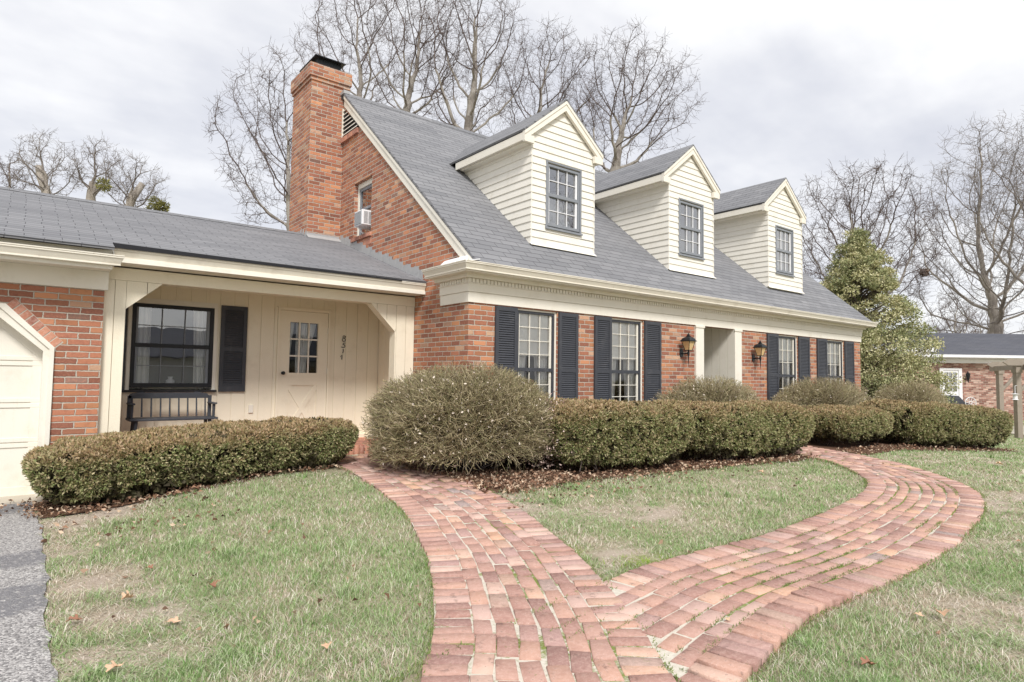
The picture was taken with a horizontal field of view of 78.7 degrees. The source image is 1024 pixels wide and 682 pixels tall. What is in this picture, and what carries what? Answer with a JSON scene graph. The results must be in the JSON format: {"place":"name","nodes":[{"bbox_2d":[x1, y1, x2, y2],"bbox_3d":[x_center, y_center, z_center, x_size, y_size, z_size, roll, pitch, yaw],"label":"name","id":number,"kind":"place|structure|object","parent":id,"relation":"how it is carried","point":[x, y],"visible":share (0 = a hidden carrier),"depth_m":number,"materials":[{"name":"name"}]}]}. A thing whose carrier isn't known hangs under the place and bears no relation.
{"place":"outdoors","nodes":[
{"label":"outdoors","id":0,"kind":"place"},
{"bbox_2d":[0,494,48,504],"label":"garage apron","id":1,"kind":"object","parent":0,"point":[16,499],"depth_m":6.27,"materials":[{"name":"concrete"}]},
{"bbox_2d":[0,502,57,681],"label":"driveway","id":2,"kind":"structure","parent":0,"point":[25,656],"depth_m":3.54,"materials":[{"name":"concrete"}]},
{"bbox_2d":[166,377,173,382],"bbox_3d":[-4.592,0.547,8.389,0.109,0.140,0.109,3,-4,-38],"label":"window vase","id":3,"kind":"object","parent":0,"point":[169,380],"depth_m":8.36,"materials":[{"name":"white paint"}]},
{"bbox_2d":[0,0,1023,333],"label":"sky","id":4,"kind":"structure","parent":0,"point":[791,87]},
{"bbox_2d":[32,421,1023,681],"bbox_3d":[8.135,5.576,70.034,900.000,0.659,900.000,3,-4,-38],"label":"ground","id":5,"kind":"structure","parent":0,"point":[599,554],"depth_m":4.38,"materials":[{"name":"green plant"}]},
{"bbox_2d":[0,153,28,189],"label":"bare tree","id":6,"kind":"object","parent":5,"relation":"on","point":[8,175],"visible":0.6,"depth_m":30.45,"materials":[{"name":"brown plant"}]},
{"bbox_2d":[0,126,87,195],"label":"pollarded tree","id":7,"kind":"object","parent":5,"relation":"on","point":[42,176],"visible":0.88,"depth_m":21.73,"materials":[{"name":"grey plant"}]},
{"bbox_2d":[65,614,82,621],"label":"oak leaf","id":8,"kind":"object","parent":5,"relation":"on","point":[74,618],"visible":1,"depth_m":3.23,"materials":[{"name":"brown plant"}]},
{"bbox_2d":[63,133,129,200],"bbox_3d":[-14.916,-2.535,22.202,2.047,9.792,2.124,3,-4,-38],"label":"pollarded tree","id":9,"kind":"object","parent":5,"relation":"on","point":[89,196],"visible":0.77,"depth_m":22.20,"materials":[{"name":"brown plant"}]},
{"bbox_2d":[105,661,122,671],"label":"oak leaf","id":10,"kind":"object","parent":5,"relation":"on","point":[111,666],"visible":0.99,"depth_m":2.71,"materials":[{"name":"beige plant"}]},
{"bbox_2d":[83,147,169,211],"bbox_3d":[-13.700,-2.266,22.126,2.790,9.217,2.636,3,-4,-38],"label":"pollarded tree","id":11,"kind":"object","parent":5,"relation":"on","point":[131,197],"visible":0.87,"depth_m":22.23,"materials":[{"name":"grey plant"}]},
{"bbox_2d":[121,590,135,599],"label":"oak leaf","id":12,"kind":"object","parent":5,"relation":"on","point":[127,595],"visible":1,"depth_m":3.54,"materials":[{"name":"brown plant"}]},
{"bbox_2d":[166,616,180,622],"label":"oak leaf","id":13,"kind":"object","parent":5,"relation":"on","point":[174,620],"visible":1,"depth_m":3.23,"materials":[{"name":"beige plant"}]},
{"bbox_2d":[37,464,334,517],"bbox_3d":[-3.405,1.563,6.971,3.000,0.211,1.300,3,-4,-38],"label":"planting bed","id":14,"kind":"object","parent":5,"relation":"on","point":[55,513],"visible":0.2,"depth_m":6.17,"materials":[{"name":"soil"}]},
{"bbox_2d":[20,415,358,507],"bbox_3d":[-3.325,1.286,6.941,3.382,0.836,1.289,3,-4,-38],"label":"yew hedge","id":15,"kind":"object","parent":5,"relation":"on","point":[81,470],"visible":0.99,"depth_m":6.33,"materials":[{"name":"green plant"}]},
{"bbox_2d":[208,580,217,586],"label":"oak leaf","id":16,"kind":"object","parent":5,"relation":"on","point":[213,583],"visible":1,"depth_m":3.75,"materials":[{"name":"brown plant"}]},
{"bbox_2d":[204,41,305,230],"bbox_3d":[-9.610,-4.816,25.234,5.709,14.793,5.520,3,-4,-38],"label":"bare tree","id":17,"kind":"object","parent":5,"relation":"on","point":[286,198],"visible":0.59,"depth_m":25.07,"materials":[{"name":"brown plant"}]},
{"bbox_2d":[321,642,330,648],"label":"oak leaf","id":18,"kind":"object","parent":5,"relation":"on","point":[326,645],"visible":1,"depth_m":2.95,"materials":[{"name":"beige plant"}]},
{"bbox_2d":[290,0,417,103],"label":"bare tree","id":19,"kind":"object","parent":5,"relation":"on","point":[361,84],"visible":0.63,"depth_m":31.63,"materials":[{"name":"brown plant"}]},
{"bbox_2d":[354,0,470,118],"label":"bare tree","id":20,"kind":"object","parent":5,"relation":"on","point":[408,103],"visible":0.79,"depth_m":28.61,"materials":[{"name":"brown plant"}]},
{"bbox_2d":[0,54,877,496],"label":"house","id":21,"kind":"structure","parent":5,"relation":"on","point":[544,252],"depth_m":9.55,"materials":[{"name":"brick"}]},
{"bbox_2d":[0,318,42,496],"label":"garage door","id":22,"kind":"structure","parent":21,"relation":"in","point":[20,359],"depth_m":6.46,"materials":[{"name":"beige paint"}]},
{"bbox_2d":[123,298,217,391],"bbox_3d":[-5.019,0.246,9.000,1.500,1.600,1.855,3,-4,-38],"label":"porch window","id":23,"kind":"structure","parent":21,"relation":"in","point":[176,339],"depth_m":8.56,"materials":[{"name":"glass"}]},
{"bbox_2d":[125,391,217,430],"bbox_3d":[-4.293,1.013,7.902,0.990,0.736,0.340,3,-4,-38],"label":"bench","id":24,"kind":"object","parent":21,"relation":"on","point":[141,396],"visible":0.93,"depth_m":7.93,"materials":[{"name":"metal"}]},
{"bbox_2d":[277,310,328,418],"bbox_3d":[-3.458,0.511,9.831,1.000,1.990,1.272,3,-4,-38],"label":"porch door","id":25,"kind":"structure","parent":21,"relation":"in","point":[303,335],"depth_m":9.43,"materials":[{"name":"beige paint"}]},
{"bbox_2d":[354,209,370,233],"bbox_3d":[-2.507,-2.029,10.785,0.343,0.394,0.321,3,-4,-38],"label":"window air conditioner","id":26,"kind":"object","parent":21,"relation":"attached to","point":[362,218],"depth_m":10.65,"materials":[{"name":"white paint"}]},
{"bbox_2d":[357,178,371,235],"bbox_3d":[-2.536,-2.334,11.001,0.070,0.988,0.706,3,-4,-38],"label":"gable window","id":27,"kind":"structure","parent":21,"relation":"in","point":[365,188],"depth_m":11.11,"materials":[{"name":"beige paint"}]},
{"bbox_2d":[517,308,555,398],"bbox_3d":[0.103,0.405,9.215,0.970,1.850,0.865,3,-4,-38],"label":"window","id":28,"kind":"structure","parent":21,"relation":"in","point":[536,347],"depth_m":9.07,"materials":[{"name":"glass"}]},
{"bbox_2d":[612,318,641,401],"bbox_3d":[1.608,0.494,10.404,0.990,1.850,0.865,3,-4,-38],"label":"window","id":29,"kind":"structure","parent":21,"relation":"in","point":[626,334],"depth_m":10.28,"materials":[{"name":"glass"}]},
{"bbox_2d":[779,335,796,398],"bbox_3d":[5.596,0.730,13.554,1.045,1.850,0.865,3,-4,-38],"label":"window","id":30,"kind":"structure","parent":21,"relation":"in","point":[787,344],"depth_m":13.46,"materials":[{"name":"glass"}]},
{"bbox_2d":[827,340,842,388],"bbox_3d":[7.297,0.830,14.897,1.105,1.850,0.865,3,-4,-38],"label":"window","id":31,"kind":"structure","parent":21,"relation":"in","point":[834,348],"depth_m":14.81,"materials":[{"name":"glass"}]},
{"bbox_2d":[407,0,532,136],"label":"bare tree","id":32,"kind":"object","parent":5,"relation":"on","point":[472,101],"visible":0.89,"depth_m":26.91,"materials":[{"name":"grey plant"}]},
{"bbox_2d":[490,12,608,134],"bbox_3d":[1.768,-6.034,29.384,5.645,18.559,5.888,3,-4,-38],"label":"bare tree","id":33,"kind":"object","parent":5,"relation":"on","point":[558,100],"visible":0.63,"depth_m":29.15,"materials":[{"name":"brown plant"}]},
{"bbox_2d":[399,451,810,492],"bbox_3d":[1.449,1.733,9.470,6.400,0.142,3.400,3,-4,-38],"label":"planting bed","id":34,"kind":"object","parent":5,"relation":"on","point":[512,466],"visible":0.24,"depth_m":8.23,"materials":[{"name":"soil"}]},
{"bbox_2d":[359,359,574,476],"bbox_3d":[-0.518,0.931,7.830,2.908,1.389,2.108,3,-4,-38],"label":"round shrub","id":35,"kind":"object","parent":34,"relation":"on","point":[434,411],"visible":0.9,"depth_m":7.16,"materials":[{"name":"green plant"}]},
{"bbox_2d":[537,396,695,473],"bbox_3d":[1.320,1.247,8.490,2.532,0.985,1.403,3,-4,-30],"label":"yew hedge","id":36,"kind":"object","parent":34,"relation":"on","point":[604,432],"visible":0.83,"depth_m":7.88,"materials":[{"name":"green plant"}]},
{"bbox_2d":[650,374,760,451],"bbox_3d":[3.400,1.203,10.554,3.222,1.296,0.955,3,-4,-38],"label":"bare shrub","id":37,"kind":"object","parent":34,"relation":"on","point":[705,390],"visible":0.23,"depth_m":10.27,"materials":[{"name":"brown plant"}]},
{"bbox_2d":[662,398,815,461],"bbox_3d":[3.543,1.390,9.904,3.229,0.961,1.374,3,-4,-33],"label":"yew hedge","id":38,"kind":"object","parent":34,"relation":"on","point":[767,427],"visible":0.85,"depth_m":9.26,"materials":[{"name":"green plant"}]},
{"bbox_2d":[562,14,705,172],"bbox_3d":[5.213,-5.301,27.419,6.458,17.136,6.202,3,-4,-38],"label":"bare tree","id":39,"kind":"object","parent":5,"relation":"on","point":[616,159],"visible":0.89,"depth_m":27.28,"materials":[{"name":"brown plant"}]},
{"bbox_2d":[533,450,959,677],"bbox_3d":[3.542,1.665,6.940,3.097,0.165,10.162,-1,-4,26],"label":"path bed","id":40,"kind":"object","parent":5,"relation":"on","point":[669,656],"visible":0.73,"depth_m":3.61,"materials":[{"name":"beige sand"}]},
{"bbox_2d":[860,655,876,664],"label":"oak leaf","id":41,"kind":"object","parent":5,"relation":"on","point":[866,660],"visible":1,"depth_m":2.85,"materials":[{"name":"brown plant"}]},
{"bbox_2d":[795,151,955,311],"bbox_3d":[17.379,-2.779,31.346,8.165,13.112,7.876,1,-3,-7],"label":"bare tree","id":42,"kind":"object","parent":5,"relation":"on","point":[923,272],"visible":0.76,"depth_m":30.52,"materials":[{"name":"grey plant"}]},
{"bbox_2d":[820,226,964,403],"bbox_3d":[10.976,-0.282,19.629,5.533,6.640,5.165,3,-4,-38],"label":"evergreen tree","id":43,"kind":"object","parent":5,"relation":"on","point":[858,272],"visible":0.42,"depth_m":18.74,"materials":[{"name":"green plant"}]},
{"bbox_2d":[807,437,1020,454],"bbox_3d":[9.226,2.342,14.227,9.800,0.567,3.500,3,-4,-38],"label":"planting bed","id":44,"kind":"object","parent":5,"relation":"on","point":[840,445],"visible":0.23,"depth_m":12.04,"materials":[{"name":"soil"}]},
{"bbox_2d":[0,443,1019,681],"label":"leaf litter","id":45,"kind":"object","parent":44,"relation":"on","point":[533,477],"visible":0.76,"depth_m":7.10,"materials":[{"name":"brown plant"}]},
{"bbox_2d":[768,374,871,439],"bbox_3d":[6.590,1.376,13.148,4.618,1.361,0.974,3,-4,-38],"label":"bare shrub","id":46,"kind":"object","parent":44,"relation":"on","point":[807,393],"visible":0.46,"depth_m":12.69,"materials":[{"name":"brown plant"}]},
{"bbox_2d":[803,403,894,445],"bbox_3d":[6.291,1.620,12.006,2.150,0.840,1.468,3,-4,-38],"label":"yew hedge","id":47,"kind":"object","parent":44,"relation":"on","point":[854,423],"visible":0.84,"depth_m":11.41,"materials":[{"name":"green plant"}]},
{"bbox_2d":[870,379,949,403],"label":"bare shrub","id":48,"kind":"object","parent":44,"relation":"on","point":[914,392],"visible":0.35,"depth_m":15.74,"materials":[{"name":"brown plant"}]},
{"bbox_2d":[856,398,1013,448],"bbox_3d":[8.963,1.768,13.262,3.984,1.114,1.556,2,-4,-25],"label":"yew hedge","id":49,"kind":"object","parent":44,"relation":"on","point":[930,423],"visible":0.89,"depth_m":12.53,"materials":[{"name":"green plant"}]},
{"bbox_2d":[934,607,949,615],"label":"oak leaf","id":50,"kind":"object","parent":5,"relation":"on","point":[943,612],"visible":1,"depth_m":3.48,"materials":[{"name":"brown plant"}]},
{"bbox_2d":[869,333,1023,420],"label":"neighbouring house","id":51,"kind":"structure","parent":5,"relation":"on","point":[969,357],"depth_m":26.96,"materials":[{"name":"red brick"}]},
{"bbox_2d":[939,368,962,399],"bbox_3d":[18.889,2.365,26.883,0.960,2.380,0.078,1,-3,0],"label":"door","id":52,"kind":"structure","parent":51,"relation":"in","point":[959,392],"depth_m":26.91,"materials":[{"name":"white paint"}]},
{"bbox_2d":[926,290,982,332],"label":"bare tree","id":53,"kind":"object","parent":5,"relation":"on","point":[950,317],"visible":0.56,"depth_m":62.10,"materials":[{"name":"brown plant"}]},
{"bbox_2d":[893,111,1023,333],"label":"bare tree","id":54,"kind":"object","parent":5,"relation":"on","point":[995,313],"visible":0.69,"depth_m":36.19,"materials":[{"name":"grey plant"}]},
{"bbox_2d":[946,395,970,404],"bbox_3d":[17.518,2.768,24.715,1.410,1.249,0.599,1,-3,0],"label":"covered grill","id":55,"kind":"object","parent":5,"relation":"on","point":[958,399],"visible":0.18,"depth_m":24.44,"materials":[{"name":"fabric"}]},
{"bbox_2d":[965,397,975,404],"bbox_3d":[17.923,2.793,24.394,0.445,1.213,0.028,1,-3,0],"label":"garden wheel","id":56,"kind":"object","parent":5,"relation":"on","point":[970,401],"visible":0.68,"depth_m":24.41,"materials":[{"name":"white paint"}]},
{"bbox_2d":[953,307,989,333],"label":"bare tree","id":57,"kind":"object","parent":5,"relation":"on","point":[978,329],"visible":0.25,"depth_m":70.18,"materials":[{"name":"brown plant"}]},
{"bbox_2d":[948,108,1023,300],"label":"bare tree","id":58,"kind":"object","parent":5,"relation":"on","point":[1021,204],"visible":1,"depth_m":32.44,"materials":[{"name":"brown plant"}]},
{"bbox_2d":[332,446,984,681],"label":"brick path","id":59,"kind":"structure","parent":0,"point":[744,647],"depth_m":4.01,"materials":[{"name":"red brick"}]},
{"bbox_2d":[335,453,987,681],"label":"joint moss","id":60,"kind":"object","parent":59,"relation":"on","point":[699,614],"visible":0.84,"depth_m":4.13,"materials":[{"name":"green plant"}]},
{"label":"patio","id":61,"kind":"structure","parent":0,"visible":0},
{"bbox_2d":[987,359,1023,438],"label":"pergola","id":62,"kind":"object","parent":61,"relation":"on","point":[1015,367],"visible":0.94,"depth_m":19.15,"materials":[{"name":"beige wood"}]},
{"bbox_2d":[1012,385,1018,399],"bbox_3d":[15.271,1.561,18.953,0.243,0.437,0.240,0,-3,7],"label":"bird feeder","id":63,"kind":"object","parent":62,"relation":"hanging from","point":[1015,396],"visible":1,"depth_m":18.90,"materials":[{"name":"white plastic"}]}
]}

